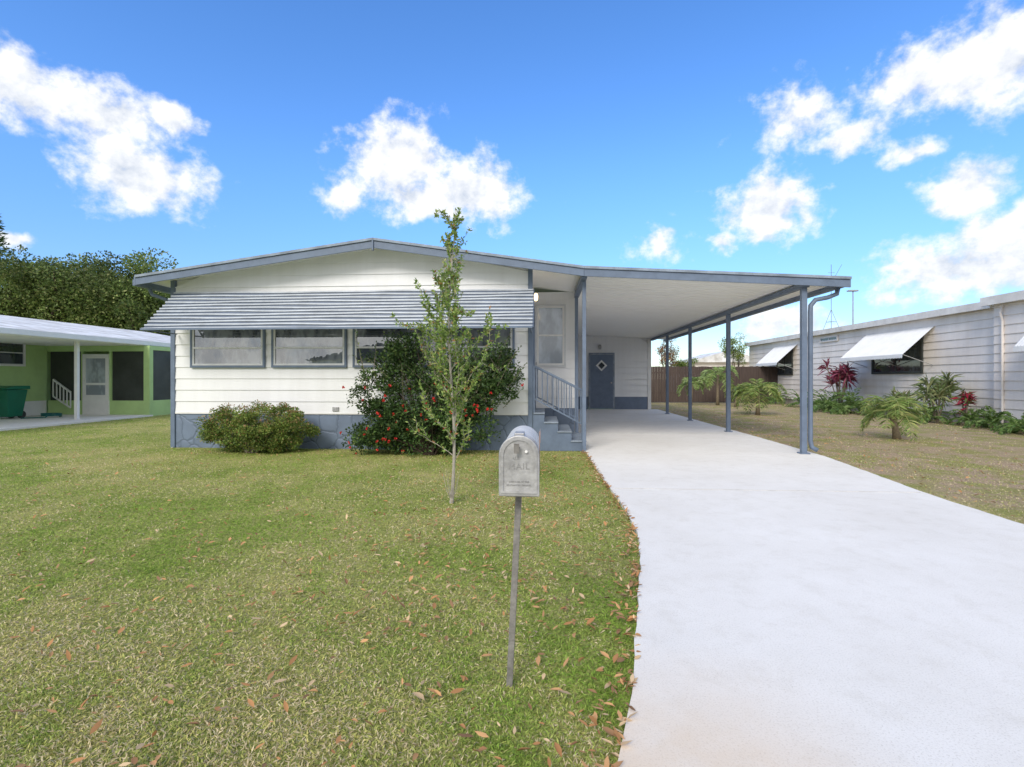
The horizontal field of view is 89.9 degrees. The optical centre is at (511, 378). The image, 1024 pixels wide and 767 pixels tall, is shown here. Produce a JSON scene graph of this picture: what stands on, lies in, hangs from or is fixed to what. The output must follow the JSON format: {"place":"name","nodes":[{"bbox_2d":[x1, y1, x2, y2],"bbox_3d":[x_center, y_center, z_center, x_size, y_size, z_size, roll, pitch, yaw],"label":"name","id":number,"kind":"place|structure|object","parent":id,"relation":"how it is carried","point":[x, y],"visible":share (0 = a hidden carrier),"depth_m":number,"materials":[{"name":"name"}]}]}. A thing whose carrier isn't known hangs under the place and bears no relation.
{"place":"outdoors","nodes":[
{"label":"outdoors","id":0,"kind":"place"},
{"bbox_2d":[21,413,61,418],"bbox_3d":[-15.227,1.214,16.666,0.597,0.155,0.932,0,0,13],"label":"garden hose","id":1,"kind":"object","parent":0,"point":[51,414],"visible":1,"depth_m":16.66,"materials":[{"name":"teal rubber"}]},
{"bbox_2d":[0,394,1023,766],"bbox_3d":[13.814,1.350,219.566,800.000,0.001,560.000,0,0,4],"label":"ground","id":2,"kind":"structure","parent":0,"point":[982,444],"depth_m":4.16,"materials":[{"name":"green plant"}]},
{"bbox_2d":[0,213,11,262],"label":"pine tree","id":3,"kind":"object","parent":2,"relation":"on","point":[2,239],"visible":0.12,"depth_m":35.83,"materials":[{"name":"green plant"}]},
{"bbox_2d":[0,243,115,324],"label":"oak tree","id":4,"kind":"object","parent":2,"relation":"on","point":[39,289],"visible":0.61,"depth_m":30.97,"materials":[{"name":"green plant"}]},
{"bbox_2d":[0,414,152,430],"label":"neighbour slab","id":5,"kind":"structure","parent":2,"relation":"on","point":[7,423],"depth_m":15.71,"materials":[{"name":"paint"}]},
{"bbox_2d":[0,386,29,417],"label":"wheelie bin","id":6,"kind":"object","parent":5,"relation":"on","point":[12,400],"visible":1,"depth_m":16.29,"materials":[{"name":"green plastic"}]},
{"bbox_2d":[0,315,169,418],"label":"green house","id":7,"kind":"structure","parent":2,"relation":"on","point":[76,370],"depth_m":18.22,"materials":[{"name":"paint"}]},
{"bbox_2d":[0,343,25,365],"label":"window","id":8,"kind":"structure","parent":7,"relation":"in","point":[10,354],"depth_m":17.17,"materials":[{"name":"clear glass"}]},
{"bbox_2d":[82,354,109,414],"bbox_3d":[-14.812,0.225,18.266,0.980,2.150,0.060,0,0,4],"label":"door","id":9,"kind":"structure","parent":7,"relation":"in","point":[95,367],"depth_m":18.25,"materials":[{"name":"white paint"}]},
{"bbox_2d":[63,247,178,335],"bbox_3d":[-24.536,-3.623,33.011,6.829,10.007,7.514,0,0,-25],"label":"oak tree","id":10,"kind":"object","parent":2,"relation":"on","point":[126,304],"visible":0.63,"depth_m":31.33,"materials":[{"name":"green plant"}]},
{"bbox_2d":[194,399,320,452],"bbox_3d":[-4.617,0.872,9.299,2.318,0.976,1.078,0,0,4],"label":"shrub","id":11,"kind":"object","parent":2,"relation":"on","point":[254,436],"visible":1,"depth_m":9.13,"materials":[{"name":"green plant"}]},
{"bbox_2d":[340,320,526,457],"bbox_3d":[-1.359,0.193,9.038,3.274,2.400,1.190,0,0,4],"label":"flowering shrub","id":12,"kind":"object","parent":2,"relation":"on","point":[391,429],"visible":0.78,"depth_m":8.92,"materials":[{"name":"green plant"}]},
{"bbox_2d":[389,207,509,503],"bbox_3d":[-0.679,-0.229,5.540,1.219,3.202,0.792,0,0,30],"label":"young tree","id":13,"kind":"object","parent":2,"relation":"on","point":[438,323],"visible":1,"depth_m":5.49,"materials":[{"name":"green plant"}]},
{"bbox_2d":[133,238,851,453],"bbox_3d":[-0.180,-0.592,16.960,12.930,3.885,16.570,0,0,4],"label":"mobile home","id":14,"kind":"object","parent":2,"relation":"on","point":[274,329],"visible":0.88,"depth_m":9.77,"materials":[{"name":"white paint"}]},
{"bbox_2d":[190,329,265,367],"bbox_3d":[-5.476,-0.735,9.876,1.490,1.070,0.050,0,0,4],"label":"window","id":15,"kind":"structure","parent":14,"relation":"in","point":[208,348],"depth_m":9.87,"materials":[{"name":"glass"}]},
{"bbox_2d":[271,329,346,367],"bbox_3d":[-3.869,-0.735,9.775,1.470,1.070,0.050,0,0,4],"label":"window","id":16,"kind":"structure","parent":14,"relation":"in","point":[290,348],"depth_m":9.77,"materials":[{"name":"clear glass"}]},
{"bbox_2d":[352,328,429,367],"bbox_3d":[-2.279,-0.735,9.675,1.475,1.070,0.050,0,0,4],"label":"window","id":17,"kind":"structure","parent":14,"relation":"in","point":[366,338],"depth_m":9.70,"materials":[{"name":"glass"}]},
{"bbox_2d":[436,328,514,365],"bbox_3d":[-0.690,-0.735,9.575,1.480,1.070,0.050,0,0,4],"label":"window","id":18,"kind":"structure","parent":14,"relation":"in","point":[504,334],"depth_m":9.56,"materials":[{"name":"glass"}]},
{"bbox_2d":[533,306,536,364],"bbox_3d":[0.464,-0.375,10.391,0.078,2.050,0.900,0,0,4],"label":"door","id":19,"kind":"structure","parent":14,"relation":"in","point":[534,363],"depth_m":10.00,"materials":[{"name":"white paint"}]},
{"bbox_2d":[535,304,565,366],"bbox_3d":[0.859,-0.945,11.432,0.680,1.390,0.050,0,0,4],"label":"window","id":20,"kind":"structure","parent":14,"relation":"in","point":[550,319],"depth_m":11.43,"materials":[{"name":"glass"}]},
{"bbox_2d":[588,353,614,408],"bbox_3d":[3.798,0.125,21.744,1.090,2.390,0.160,0,0,4],"label":"door","id":21,"kind":"structure","parent":14,"relation":"in","point":[601,365],"depth_m":21.73,"materials":[{"name":"blue paint"}]},
{"bbox_2d":[9,409,1023,766],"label":"fallen leaves","id":22,"kind":"object","parent":2,"relation":"on","point":[479,733],"visible":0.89,"depth_m":2.92,"materials":[{"name":"brown plant"}]},
{"bbox_2d":[499,426,540,687],"bbox_3d":[0.045,0.810,2.326,0.171,1.181,0.512,0,0,4],"label":"mailbox","id":23,"kind":"object","parent":2,"relation":"on","point":[519,460],"visible":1,"depth_m":2.10,"materials":[{"name":"metal"}]},
{"bbox_2d":[499,435,538,496],"bbox_3d":[0.029,0.360,2.108,0.167,0.251,0.025,0,0,4],"label":"door","id":24,"kind":"structure","parent":23,"relation":"in","point":[518,473],"depth_m":2.10,"materials":[{"name":"metal"}]},
{"bbox_2d":[655,339,680,366],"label":"tree","id":25,"kind":"object","parent":2,"relation":"on","point":[663,355],"visible":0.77,"depth_m":30.20,"materials":[{"name":"green plant"}]},
{"bbox_2d":[664,357,698,384],"bbox_3d":[10.477,0.035,32.001,2.276,2.662,1.586,0,0,4],"label":"tree","id":26,"kind":"object","parent":2,"relation":"on","point":[681,363],"visible":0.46,"depth_m":31.76,"materials":[{"name":"green plant"}]},
{"bbox_2d":[677,377,707,396],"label":"palm","id":27,"kind":"object","parent":2,"relation":"on","point":[694,381],"visible":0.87,"depth_m":25.34,"materials":[{"name":"green plant"}]},
{"bbox_2d":[651,366,777,402],"bbox_3d":[10.359,0.336,27.940,7.968,1.969,0.070,0,0,4],"label":"fence","id":28,"kind":"object","parent":2,"relation":"on","point":[767,374],"visible":0.56,"depth_m":27.91,"materials":[{"name":"brown wood"}]},
{"bbox_2d":[700,365,738,404],"bbox_3d":[10.271,0.368,25.532,1.863,2.005,1.796,0,0,4],"label":"palm","id":29,"kind":"object","parent":2,"relation":"on","point":[709,375],"visible":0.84,"depth_m":25.37,"materials":[{"name":"green plant"}]},
{"bbox_2d":[717,332,748,366],"bbox_3d":[13.591,-0.736,31.585,1.918,4.190,1.726,0,0,4],"label":"tree","id":30,"kind":"object","parent":2,"relation":"on","point":[735,355],"visible":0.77,"depth_m":31.44,"materials":[{"name":"green plant"}]},
{"bbox_2d":[720,382,751,406],"bbox_3d":[10.523,0.779,23.884,1.473,1.199,1.234,0,0,39],"label":"palm","id":31,"kind":"object","parent":2,"relation":"on","point":[732,385],"visible":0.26,"depth_m":23.85,"materials":[{"name":"green plant"}]},
{"bbox_2d":[731,378,787,414],"bbox_3d":[9.041,0.697,18.887,1.708,1.374,1.816,0,0,-43],"label":"palm","id":32,"kind":"object","parent":2,"relation":"on","point":[771,387],"visible":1,"depth_m":18.59,"materials":[{"name":"green plant"}]},
{"bbox_2d":[764,390,790,404],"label":"fern","id":33,"kind":"object","parent":2,"relation":"on","point":[772,399],"visible":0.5,"depth_m":26.40,"materials":[{"name":"green plant"}]},
{"bbox_2d":[785,389,816,406],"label":"fern","id":34,"kind":"object","parent":2,"relation":"on","point":[795,398],"visible":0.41,"depth_m":23.82,"materials":[{"name":"green plant"}]},
{"bbox_2d":[807,389,840,409],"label":"fern","id":35,"kind":"object","parent":2,"relation":"on","point":[814,403],"visible":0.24,"depth_m":21.56,"materials":[{"name":"green plant"}]},
{"bbox_2d":[807,388,858,413],"bbox_3d":[12.610,1.087,20.218,2.100,1.425,1.877,0,0,4],"label":"fern","id":36,"kind":"object","parent":2,"relation":"on","point":[827,403],"visible":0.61,"depth_m":20.08,"materials":[{"name":"green plant"}]},
{"bbox_2d":[816,358,858,402],"bbox_3d":[12.951,0.261,20.340,1.555,2.190,1.455,0,0,22],"label":"cordyline","id":37,"kind":"object","parent":2,"relation":"on","point":[844,374],"visible":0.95,"depth_m":20.27,"materials":[{"name":"red plant"}]},
{"bbox_2d":[824,388,880,414],"bbox_3d":[12.790,1.040,19.137,1.908,1.386,2.029,0,0,4],"label":"fern","id":38,"kind":"object","parent":2,"relation":"on","point":[851,402],"visible":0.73,"depth_m":19.03,"materials":[{"name":"green plant"}]},
{"bbox_2d":[847,290,858,323],"bbox_3d":[22.994,-2.290,34.624,0.650,7.280,0.300,0,0,4],"label":"street lamp","id":39,"kind":"object","parent":2,"relation":"on","point":[852,291],"visible":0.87,"depth_m":34.59,"materials":[{"name":"metal"}]},
{"bbox_2d":[857,401,906,416],"bbox_3d":[13.131,1.228,18.134,1.456,0.892,1.400,0,0,4],"label":"fern","id":40,"kind":"object","parent":2,"relation":"on","point":[875,406],"visible":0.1,"depth_m":18.13,"materials":[{"name":"green plant"}]},
{"bbox_2d":[745,290,1023,426],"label":"neighbour house","id":41,"kind":"structure","parent":2,"relation":"on","point":[979,346],"depth_m":16.79,"materials":[{"name":"beige paint"}]},
{"bbox_2d":[776,349,792,374],"bbox_3d":[14.258,-0.875,26.858,0.050,1.450,1.800,0,0,4],"label":"window","id":42,"kind":"structure","parent":41,"relation":"in","point":[787,360],"depth_m":26.61,"materials":[{"name":"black glass"}]},
{"bbox_2d":[820,335,837,342],"bbox_3d":[13.994,-1.725,22.666,0.050,0.250,1.400,0,0,4],"label":"window","id":43,"kind":"structure","parent":41,"relation":"in","point":[835,337],"depth_m":22.60,"materials":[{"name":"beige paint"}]},
{"bbox_2d":[823,264,840,328],"bbox_3d":[15.708,-3.801,25.061,0.806,3.503,0.880,0,0,4],"label":"antenna","id":44,"kind":"object","parent":41,"relation":"on","point":[831,321],"visible":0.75,"depth_m":25.06,"materials":[{"name":"metal"}]},
{"bbox_2d":[871,337,922,373],"bbox_3d":[13.723,-0.875,18.355,0.050,1.450,2.640,0,0,4],"label":"window","id":45,"kind":"structure","parent":41,"relation":"in","point":[904,365],"depth_m":17.85,"materials":[{"name":"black glass"}]},
{"bbox_2d":[860,395,931,441],"bbox_3d":[8.432,0.876,11.329,1.300,1.014,1.484,0,0,41],"label":"palm","id":46,"kind":"object","parent":2,"relation":"on","point":[894,406],"visible":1,"depth_m":11.17,"materials":[{"name":"green plant"}]},
{"bbox_2d":[877,406,918,418],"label":"fern","id":47,"kind":"object","parent":2,"relation":"on","point":[888,414],"visible":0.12,"depth_m":17.27,"materials":[{"name":"green plant"}]},
{"bbox_2d":[883,387,918,419],"bbox_3d":[12.610,0.835,16.658,1.087,1.207,1.095,0,0,4],"label":"cordyline","id":48,"kind":"object","parent":2,"relation":"on","point":[897,394],"visible":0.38,"depth_m":16.62,"materials":[{"name":"green plant"}]},
{"bbox_2d":[904,398,955,423],"bbox_3d":[12.564,1.075,15.495,1.278,1.014,1.147,0,0,-27],"label":"fern","id":49,"kind":"object","parent":2,"relation":"on","point":[932,408],"visible":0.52,"depth_m":15.33,"materials":[{"name":"green plant"}]},
{"bbox_2d":[908,371,964,422],"bbox_3d":[12.773,0.545,15.437,1.611,1.623,1.142,0,0,-13],"label":"cordyline","id":50,"kind":"object","parent":2,"relation":"on","point":[934,392],"visible":0.95,"depth_m":15.37,"materials":[{"name":"green plant"}]},
{"bbox_2d":[949,389,977,423],"bbox_3d":[12.863,0.817,14.534,0.636,1.071,0.765,0,0,4],"label":"cordyline","id":51,"kind":"object","parent":2,"relation":"on","point":[967,398],"visible":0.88,"depth_m":14.51,"materials":[{"name":"red plant"}]},
{"bbox_2d":[947,408,993,427],"bbox_3d":[12.921,1.209,14.357,1.197,0.796,1.193,0,0,-10],"label":"fern","id":52,"kind":"object","parent":2,"relation":"on","point":[968,417],"visible":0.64,"depth_m":14.45,"materials":[{"name":"green plant"}]},
{"bbox_2d":[962,405,1016,430],"bbox_3d":[12.646,1.158,13.605,1.185,0.895,1.112,0,0,-40],"label":"fern","id":53,"kind":"object","parent":2,"relation":"on","point":[989,416],"visible":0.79,"depth_m":13.47,"materials":[{"name":"green plant"}]},
{"bbox_2d":[989,413,1023,433],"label":"fern","id":54,"kind":"object","parent":2,"relation":"on","point":[1018,422],"visible":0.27,"depth_m":12.88,"materials":[{"name":"green plant"}]},
{"bbox_2d":[992,415,1023,434],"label":"fern","id":55,"kind":"object","parent":2,"relation":"on","point":[1012,425],"visible":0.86,"depth_m":12.29,"materials":[{"name":"green plant"}]},
{"bbox_2d":[0,0,1023,366],"label":"sky","id":56,"kind":"structure","parent":0,"point":[880,141],"materials":[{"name":"blue"}]},
{"bbox_2d":[669,352,748,391],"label":"distant house","id":57,"kind":"structure","parent":0,"point":[716,359],"depth_m":43.85,"materials":[{"name":"beige paint"}]},
{"bbox_2d":[574,409,1023,766],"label":"driveway","id":58,"kind":"structure","parent":0,"point":[818,618],"depth_m":2.91,"materials":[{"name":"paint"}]}
]}

